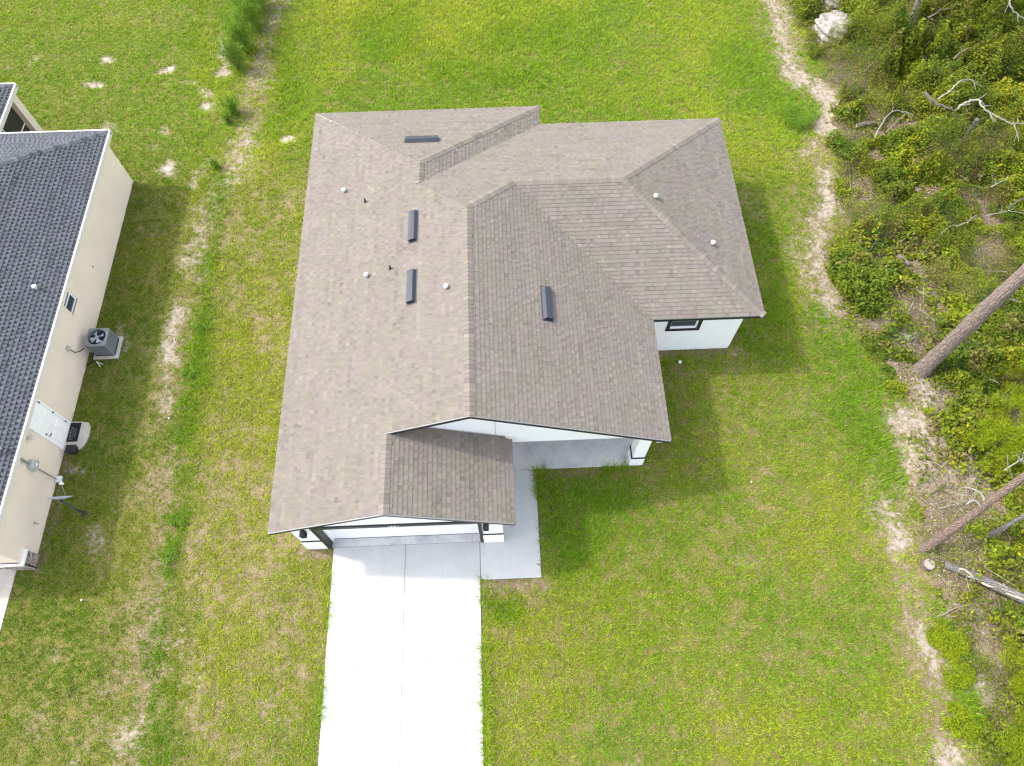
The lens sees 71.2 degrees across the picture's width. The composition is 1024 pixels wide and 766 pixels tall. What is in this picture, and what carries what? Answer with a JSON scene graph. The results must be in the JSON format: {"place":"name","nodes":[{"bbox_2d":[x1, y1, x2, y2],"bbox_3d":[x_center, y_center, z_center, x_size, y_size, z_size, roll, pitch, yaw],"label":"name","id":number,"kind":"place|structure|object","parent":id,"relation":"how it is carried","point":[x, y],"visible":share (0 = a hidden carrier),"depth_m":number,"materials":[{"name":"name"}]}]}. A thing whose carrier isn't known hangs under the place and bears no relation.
{"place":"outdoors","nodes":[
{"label":"outdoors","id":0,"kind":"place"},
{"bbox_2d":[0,569,16,631],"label":"driveway","id":1,"kind":"structure","parent":0,"point":[7,576],"depth_m":23.68,"materials":[{"name":"concrete"}]},
{"bbox_2d":[318,542,483,765],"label":"driveway","id":2,"kind":"structure","parent":0,"point":[402,670],"depth_m":22.64,"materials":[{"name":"concrete"}]},
{"bbox_2d":[0,0,1023,765],"bbox_3d":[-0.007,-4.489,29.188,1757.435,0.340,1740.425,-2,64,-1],"label":"ground","id":3,"kind":"structure","parent":0,"point":[176,322],"depth_m":25.09,"materials":[{"name":"green plant"}]},
{"bbox_2d":[0,83,132,569],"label":"house","id":4,"kind":"structure","parent":3,"relation":"on","point":[64,196],"depth_m":26.09,"materials":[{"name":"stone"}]},
{"bbox_2d":[29,399,70,449],"bbox_3d":[-16.161,1.448,25.037,0.115,2.130,1.080,-2,64,-1],"label":"door","id":5,"kind":"structure","parent":4,"relation":"in","point":[46,422],"depth_m":25.02,"materials":[{"name":"white paint"}]},
{"bbox_2d":[64,291,78,315],"bbox_3d":[-16.413,-3.036,26.472,0.120,0.920,0.760,-2,64,-1],"label":"window","id":6,"kind":"structure","parent":4,"relation":"in","point":[70,301],"depth_m":26.68,"materials":[{"name":"white paint"}]},
{"bbox_2d":[45,481,87,516],"bbox_3d":[-15.048,3.999,24.377,0.924,1.468,0.705,31,68,15],"label":"satellite dish","id":7,"kind":"object","parent":3,"relation":"on","point":[83,513],"visible":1,"depth_m":24.14,"materials":[{"name":"grey metal"}]},
{"bbox_2d":[64,422,90,450],"bbox_3d":[-15.804,1.943,26.118,0.780,0.090,1.150,-2,64,-1],"label":"door step","id":8,"kind":"object","parent":3,"relation":"on","point":[84,434],"depth_m":26.07,"materials":[{"name":"concrete"}]},
{"bbox_2d":[64,444,77,453],"bbox_3d":[-15.802,2.395,25.700,0.360,0.275,0.310,-2,64,-1],"label":"storage bin","id":9,"kind":"object","parent":8,"relation":"on","point":[71,449],"visible":1,"depth_m":25.59,"materials":[{"name":"black plastic"}]},
{"bbox_2d":[66,423,81,441],"bbox_3d":[-15.989,1.794,26.129,0.380,0.021,0.740,-2,64,-1],"label":"doormat","id":10,"kind":"object","parent":8,"relation":"on","point":[74,431],"visible":1,"depth_m":26.12,"materials":[{"name":"black rubber"}]},
{"bbox_2d":[91,336,123,359],"bbox_3d":[-15.665,-1.348,27.738,1.010,0.120,0.960,-2,64,-1],"label":"equipment pad","id":11,"kind":"object","parent":3,"relation":"on","point":[118,351],"visible":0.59,"depth_m":27.54,"materials":[{"name":"concrete"}]},
{"bbox_2d":[85,328,118,365],"bbox_3d":[-15.773,-1.357,27.256,1.036,0.865,1.225,-2,64,-1],"label":"air conditioner","id":12,"kind":"object","parent":11,"relation":"on","point":[101,341],"visible":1,"depth_m":27.14,"materials":[{"name":"grey metal"}]},
{"bbox_2d":[163,547,177,564],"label":"shrub","id":13,"kind":"object","parent":3,"relation":"on","point":[167,560],"visible":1,"depth_m":24.04,"materials":[{"name":"green plant"}]},
{"bbox_2d":[166,512,186,526],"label":"shrub","id":14,"kind":"object","parent":3,"relation":"on","point":[173,521],"visible":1,"depth_m":24.55,"materials":[{"name":"green plant"}]},
{"bbox_2d":[179,366,197,379],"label":"shrub","id":15,"kind":"object","parent":3,"relation":"on","point":[184,372],"visible":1,"depth_m":27.02,"materials":[{"name":"green plant"}]},
{"bbox_2d":[190,319,211,334],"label":"shrub","id":16,"kind":"object","parent":3,"relation":"on","point":[198,328],"visible":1,"depth_m":27.99,"materials":[{"name":"green plant"}]},
{"bbox_2d":[208,157,219,170],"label":"tall weed","id":17,"kind":"object","parent":3,"relation":"on","point":[214,164],"visible":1,"depth_m":31.57,"materials":[{"name":"green plant"}]},
{"bbox_2d":[220,110,233,124],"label":"tall weed","id":18,"kind":"object","parent":3,"relation":"on","point":[226,117],"visible":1,"depth_m":32.75,"materials":[{"name":"green plant"}]},
{"bbox_2d":[217,92,243,120],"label":"tall weed","id":19,"kind":"object","parent":3,"relation":"on","point":[230,106],"visible":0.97,"depth_m":32.78,"materials":[{"name":"green plant"}]},
{"bbox_2d":[215,34,252,75],"bbox_3d":[-13.181,-15.503,33.760,1.426,1.950,1.568,30,67,14],"label":"tall weed","id":20,"kind":"object","parent":3,"relation":"on","point":[234,53],"visible":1,"depth_m":33.80,"materials":[{"name":"green plant"}]},
{"bbox_2d":[215,5,267,62],"bbox_3d":[-13.009,-16.814,34.226,2.098,2.313,2.186,24,66,12],"label":"tall weed","id":21,"kind":"object","parent":3,"relation":"on","point":[243,36],"visible":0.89,"depth_m":34.02,"materials":[{"name":"green plant"}]},
{"bbox_2d":[224,0,271,40],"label":"tall weed","id":22,"kind":"object","parent":3,"relation":"on","point":[246,6],"visible":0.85,"depth_m":34.89,"materials":[{"name":"green plant"}]},
{"bbox_2d":[237,0,272,16],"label":"tall weed","id":23,"kind":"object","parent":3,"relation":"on","point":[264,2],"visible":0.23,"depth_m":36.21,"materials":[{"name":"green plant"}]},
{"bbox_2d":[480,469,540,579],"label":"walkway","id":24,"kind":"structure","parent":3,"relation":"on","point":[515,554],"depth_m":24.22,"materials":[{"name":"concrete"}]},
{"bbox_2d":[267,105,766,549],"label":"house","id":25,"kind":"structure","parent":3,"relation":"on","point":[488,301],"depth_m":23.89,"materials":[{"name":"brown"}]},
{"bbox_2d":[327,524,478,538],"bbox_3d":[-3.590,4.649,23.317,5.130,2.438,0.070,-2,64,-1],"label":"garage door","id":26,"kind":"structure","parent":25,"relation":"in","point":[463,528],"depth_m":23.87,"materials":[{"name":"white paint"}]},
{"bbox_2d":[665,320,702,330],"bbox_3d":[6.224,-2.226,25.742,1.240,1.160,0.128,-2,64,-1],"label":"window","id":27,"kind":"structure","parent":25,"relation":"in","point":[673,323],"depth_m":26.04,"materials":[{"name":"glass"}]},
{"bbox_2d":[781,101,817,130],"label":"shrub","id":28,"kind":"object","parent":3,"relation":"on","point":[801,119],"visible":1,"depth_m":32.55,"materials":[{"name":"green plant"}]},
{"bbox_2d":[805,41,825,58],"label":"shrub","id":29,"kind":"object","parent":3,"relation":"on","point":[814,51],"visible":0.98,"depth_m":34.59,"materials":[{"name":"green plant"}]},
{"bbox_2d":[813,10,852,47],"bbox_3d":[15.747,-17.376,35.284,2.313,1.684,1.905,-34,68,-15],"label":"rock","id":30,"kind":"object","parent":3,"relation":"on","point":[825,23],"visible":0.6,"depth_m":34.64,"materials":[{"name":"stone"}]},
{"bbox_2d":[821,0,844,10],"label":"rock","id":31,"kind":"object","parent":3,"relation":"on","point":[835,7],"visible":0.32,"depth_m":35.78,"materials":[{"name":"stone"}]},
{"bbox_2d":[825,129,845,144],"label":"shrub","id":32,"kind":"object","parent":3,"relation":"on","point":[832,131],"visible":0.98,"depth_m":32.07,"materials":[{"name":"green plant"}]},
{"bbox_2d":[854,137,873,148],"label":"shrub","id":33,"kind":"object","parent":3,"relation":"on","point":[869,143],"visible":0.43,"depth_m":31.77,"materials":[{"name":"green plant"}]},
{"bbox_2d":[854,120,876,128],"bbox_3d":[16.051,-11.740,32.487,0.985,0.259,0.269,-11,64,-5],"label":"log","id":34,"kind":"object","parent":3,"relation":"on","point":[868,123],"visible":0.9,"depth_m":32.40,"materials":[{"name":"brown wood"}]},
{"bbox_2d":[834,260,899,318],"bbox_3d":[13.855,-3.691,28.032,2.417,1.197,2.414,14,64,7],"label":"shrub","id":35,"kind":"object","parent":3,"relation":"on","point":[865,283],"visible":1,"depth_m":27.87,"materials":[{"name":"green plant"}]},
{"bbox_2d":[856,27,877,46],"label":"shrub","id":36,"kind":"object","parent":3,"relation":"on","point":[865,39],"visible":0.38,"depth_m":34.78,"materials":[{"name":"green plant"}]},
{"bbox_2d":[869,161,905,189],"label":"shrub","id":37,"kind":"object","parent":3,"relation":"on","point":[889,170],"visible":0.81,"depth_m":30.68,"materials":[{"name":"green plant"}]},
{"bbox_2d":[769,0,1023,765],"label":"leaf litter","id":38,"kind":"object","parent":3,"relation":"on","point":[983,604],"visible":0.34,"depth_m":27.86,"materials":[{"name":"brown plant"}]},
{"bbox_2d":[883,379,909,399],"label":"shrub","id":39,"kind":"object","parent":3,"relation":"on","point":[899,387],"visible":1,"depth_m":26.59,"materials":[{"name":"green plant"}]},
{"bbox_2d":[885,204,915,228],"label":"shrub","id":40,"kind":"object","parent":3,"relation":"on","point":[907,216],"visible":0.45,"depth_m":30.08,"materials":[{"name":"green plant"}]},
{"bbox_2d":[891,312,909,328],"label":"shrub","id":41,"kind":"object","parent":3,"relation":"on","point":[902,326],"visible":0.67,"depth_m":27.73,"materials":[{"name":"green plant"}]},
{"bbox_2d":[896,254,910,265],"bbox_3d":[16.010,-5.035,29.281,0.260,0.278,0.612,-33,68,-15],"label":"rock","id":42,"kind":"object","parent":3,"relation":"on","point":[906,261],"visible":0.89,"depth_m":29.17,"materials":[{"name":"brown stone"}]},
{"bbox_2d":[787,0,1023,765],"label":"undergrowth","id":43,"kind":"object","parent":3,"relation":"on","point":[899,38],"visible":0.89,"depth_m":29.86,"materials":[{"name":"green plant"}]},
{"bbox_2d":[874,102,913,137],"bbox_3d":[16.939,-11.419,31.539,1.241,0.476,2.074,26,67,13],"label":"dead branch","id":44,"kind":"object","parent":43,"relation":"on","point":[887,115],"visible":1,"depth_m":31.68,"materials":[{"name":"grey wood"}]},
{"bbox_2d":[923,91,958,121],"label":"dead branch","id":45,"kind":"object","parent":43,"relation":"on","point":[928,96],"visible":0.89,"depth_m":30.10,"materials":[{"name":"grey wood"}]},
{"bbox_2d":[938,493,975,508],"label":"dead branch","id":46,"kind":"object","parent":43,"relation":"on","point":[956,503],"visible":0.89,"depth_m":24.58,"materials":[{"name":"grey wood"}]},
{"bbox_2d":[937,79,981,99],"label":"dead branch","id":47,"kind":"object","parent":43,"relation":"on","point":[963,80],"visible":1,"depth_m":30.19,"materials":[{"name":"grey wood"}]},
{"bbox_2d":[985,205,1023,215],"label":"dead branch","id":48,"kind":"object","parent":43,"relation":"on","point":[1004,211],"visible":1,"depth_m":29.08,"materials":[{"name":"grey wood"}]},
{"bbox_2d":[1004,452,1023,470],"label":"dead branch","id":49,"kind":"object","parent":43,"relation":"on","point":[1021,460],"visible":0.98,"depth_m":24.20,"materials":[{"name":"grey wood"}]},
{"bbox_2d":[1005,0,1023,21],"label":"dead branch","id":50,"kind":"object","parent":43,"relation":"on","point":[1009,5],"visible":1,"depth_m":32.58,"materials":[{"name":"grey wood"}]},
{"bbox_2d":[1009,199,1023,206],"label":"dead branch","id":51,"kind":"object","parent":43,"relation":"on","point":[1015,203],"visible":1,"depth_m":29.39,"materials":[{"name":"grey wood"}]},
{"bbox_2d":[901,332,914,342],"bbox_3d":[15.358,-1.765,27.722,0.559,0.197,0.564,-2,64,-1],"label":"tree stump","id":52,"kind":"object","parent":3,"relation":"on","point":[905,335],"visible":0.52,"depth_m":27.63,"materials":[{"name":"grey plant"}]},
{"bbox_2d":[910,0,923,26],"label":"tree","id":53,"kind":"object","parent":3,"relation":"on","point":[916,5],"visible":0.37,"depth_m":33.45,"materials":[{"name":"grey plant"}]},
{"bbox_2d":[911,59,940,89],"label":"shrub","id":54,"kind":"object","parent":3,"relation":"on","point":[919,68],"visible":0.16,"depth_m":33.36,"materials":[{"name":"green plant"}]},
{"bbox_2d":[919,559,934,571],"bbox_3d":[13.815,6.049,23.773,0.494,0.247,0.494,-2,64,-1],"label":"tree stump","id":55,"kind":"object","parent":3,"relation":"on","point":[926,565],"visible":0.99,"depth_m":23.69,"materials":[{"name":"beige wood"}]},
{"bbox_2d":[922,147,949,172],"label":"shrub","id":56,"kind":"object","parent":3,"relation":"on","point":[944,165],"visible":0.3,"depth_m":31.06,"materials":[{"name":"green plant"}]},
{"bbox_2d":[931,371,953,390],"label":"shrub","id":57,"kind":"object","parent":3,"relation":"on","point":[951,389],"visible":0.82,"depth_m":26.69,"materials":[{"name":"green plant"}]},
{"bbox_2d":[925,619,970,660],"bbox_3d":[13.831,8.150,22.729,1.456,0.335,1.177,21,66,11],"label":"shrub","id":58,"kind":"object","parent":3,"relation":"on","point":[937,638],"visible":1,"depth_m":22.66,"materials":[{"name":"green plant"}]},
{"bbox_2d":[938,30,966,54],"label":"shrub","id":59,"kind":"object","parent":3,"relation":"on","point":[956,46],"visible":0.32,"depth_m":33.83,"materials":[{"name":"green plant"}]},
{"bbox_2d":[927,217,978,249],"bbox_3d":[18.188,-6.072,29.538,1.940,0.823,1.521,15,65,8],"label":"shrub","id":60,"kind":"object","parent":3,"relation":"on","point":[964,237],"visible":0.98,"depth_m":29.39,"materials":[{"name":"green plant"}]},
{"bbox_2d":[942,659,976,690],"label":"shrub","id":61,"kind":"object","parent":3,"relation":"on","point":[958,674],"visible":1,"depth_m":22.27,"materials":[{"name":"green plant"}]},
{"bbox_2d":[941,700,984,743],"bbox_3d":[13.716,10.325,21.703,1.274,0.328,1.123,26,66,12],"label":"shrub","id":62,"kind":"object","parent":3,"relation":"on","point":[953,726],"visible":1,"depth_m":21.65,"materials":[{"name":"green plant"}]},
{"bbox_2d":[940,606,988,623],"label":"dead branch","id":63,"kind":"object","parent":3,"relation":"on","point":[963,607],"visible":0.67,"depth_m":23.08,"materials":[{"name":"grey wood"}]},
{"bbox_2d":[948,10,983,32],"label":"shrub","id":64,"kind":"object","parent":3,"relation":"on","point":[955,23],"visible":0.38,"depth_m":34.68,"materials":[{"name":"green plant"}]},
{"bbox_2d":[954,118,978,152],"bbox_3d":[19.685,-10.757,31.213,0.664,2.234,0.502,21,66,10],"label":"tree stump","id":65,"kind":"object","parent":3,"relation":"on","point":[975,122],"visible":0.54,"depth_m":30.81,"materials":[{"name":"grey wood"}]},
{"bbox_2d":[946,43,988,82],"bbox_3d":[21.524,-14.949,33.434,2.144,1.547,2.362,-2,64,-1],"label":"shrub","id":66,"kind":"object","parent":3,"relation":"on","point":[955,52],"visible":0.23,"depth_m":33.68,"materials":[{"name":"green plant"}]},
{"bbox_2d":[912,263,1023,378],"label":"trunk","id":67,"kind":"object","parent":3,"relation":"on","point":[928,363],"visible":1,"depth_m":24.25,"materials":[{"name":"brown plant"}]},
{"bbox_2d":[918,472,1023,553],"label":"dead tree","id":68,"kind":"object","parent":3,"relation":"on","point":[942,536],"visible":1,"depth_m":22.46,"materials":[{"name":"brown wood"}]},
{"bbox_2d":[967,521,980,532],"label":"shrub","id":69,"kind":"object","parent":3,"relation":"on","point":[975,525],"visible":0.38,"depth_m":24.28,"materials":[{"name":"green plant"}]},
{"bbox_2d":[943,561,1023,603],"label":"log","id":70,"kind":"object","parent":3,"relation":"on","point":[1004,590],"visible":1,"depth_m":23.20,"materials":[{"name":"grey wood"}]},
{"bbox_2d":[959,415,1023,475],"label":"bush","id":71,"kind":"object","parent":3,"relation":"on","point":[1014,435],"visible":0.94,"depth_m":24.66,"materials":[{"name":"green plant"}]},
{"bbox_2d":[972,0,1023,18],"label":"shrub","id":72,"kind":"object","parent":3,"relation":"on","point":[1018,3],"visible":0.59,"depth_m":34.67,"materials":[{"name":"green plant"}]},
{"bbox_2d":[977,513,1023,543],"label":"dead tree","id":73,"kind":"object","parent":3,"relation":"on","point":[1000,529],"visible":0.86,"depth_m":23.19,"materials":[{"name":"grey wood"}]},
{"bbox_2d":[980,148,1023,183],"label":"shrub","id":74,"kind":"object","parent":3,"relation":"on","point":[996,171],"visible":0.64,"depth_m":30.60,"materials":[{"name":"green plant"}]},
{"bbox_2d":[982,309,1023,346],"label":"shrub","id":75,"kind":"object","parent":3,"relation":"on","point":[990,329],"visible":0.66,"depth_m":27.37,"materials":[{"name":"green plant"}]},
{"bbox_2d":[984,6,1022,36],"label":"shrub","id":76,"kind":"object","parent":3,"relation":"on","point":[1010,12],"visible":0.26,"depth_m":34.32,"materials":[{"name":"green plant"}]},
{"bbox_2d":[987,381,1023,427],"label":"pine sapling","id":77,"kind":"object","parent":3,"relation":"on","point":[1018,401],"visible":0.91,"depth_m":25.63,"materials":[{"name":"green plant"}]},
{"bbox_2d":[988,76,1023,115],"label":"shrub","id":78,"kind":"object","parent":3,"relation":"on","point":[1008,86],"visible":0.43,"depth_m":32.16,"materials":[{"name":"green plant"}]},
{"bbox_2d":[989,703,1023,765],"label":"bush","id":79,"kind":"object","parent":3,"relation":"on","point":[1016,741],"visible":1,"depth_m":20.96,"materials":[{"name":"green plant"}]},
{"bbox_2d":[995,634,1023,700],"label":"bush","id":80,"kind":"object","parent":3,"relation":"on","point":[1017,680],"visible":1,"depth_m":21.78,"materials":[{"name":"green plant"}]},
{"bbox_2d":[998,205,1023,226],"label":"shrub","id":81,"kind":"object","parent":3,"relation":"on","point":[1000,215],"visible":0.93,"depth_m":29.91,"materials":[{"name":"green plant"}]},
{"bbox_2d":[999,350,1023,396],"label":"pine sapling","id":82,"kind":"object","parent":3,"relation":"on","point":[1021,371],"visible":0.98,"depth_m":26.11,"materials":[{"name":"green plant"}]},
{"bbox_2d":[1002,486,1023,509],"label":"shrub","id":83,"kind":"object","parent":3,"relation":"on","point":[1006,502],"visible":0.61,"depth_m":24.64,"materials":[{"name":"green plant"}]},
{"bbox_2d":[1005,599,1023,620],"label":"shrub","id":84,"kind":"object","parent":3,"relation":"on","point":[1010,603],"visible":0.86,"depth_m":23.02,"materials":[{"name":"green plant"}]},
{"bbox_2d":[1008,124,1023,151],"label":"shrub","id":85,"kind":"object","parent":3,"relation":"on","point":[1019,145],"visible":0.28,"depth_m":31.43,"materials":[{"name":"green plant"}]},
{"bbox_2d":[1009,235,1023,264],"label":"shrub","id":86,"kind":"object","parent":3,"relation":"on","point":[1015,242],"visible":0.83,"depth_m":28.94,"materials":[{"name":"green plant"}]},
{"bbox_2d":[1011,58,1023,77],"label":"shrub","id":87,"kind":"object","parent":3,"relation":"on","point":[1020,65],"visible":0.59,"depth_m":33.08,"materials":[{"name":"green plant"}]},
{"bbox_2d":[60,8,987,759],"bbox_3d":[-1.207,-3.925,28.930,36.354,0.228,36.077,-2,64,-1],"label":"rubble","id":88,"kind":"object","parent":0,"point":[826,302],"visible":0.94,"depth_m":26.61,"materials":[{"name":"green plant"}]},
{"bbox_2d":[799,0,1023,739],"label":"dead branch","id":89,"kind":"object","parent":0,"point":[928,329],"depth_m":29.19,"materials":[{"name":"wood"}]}
]}

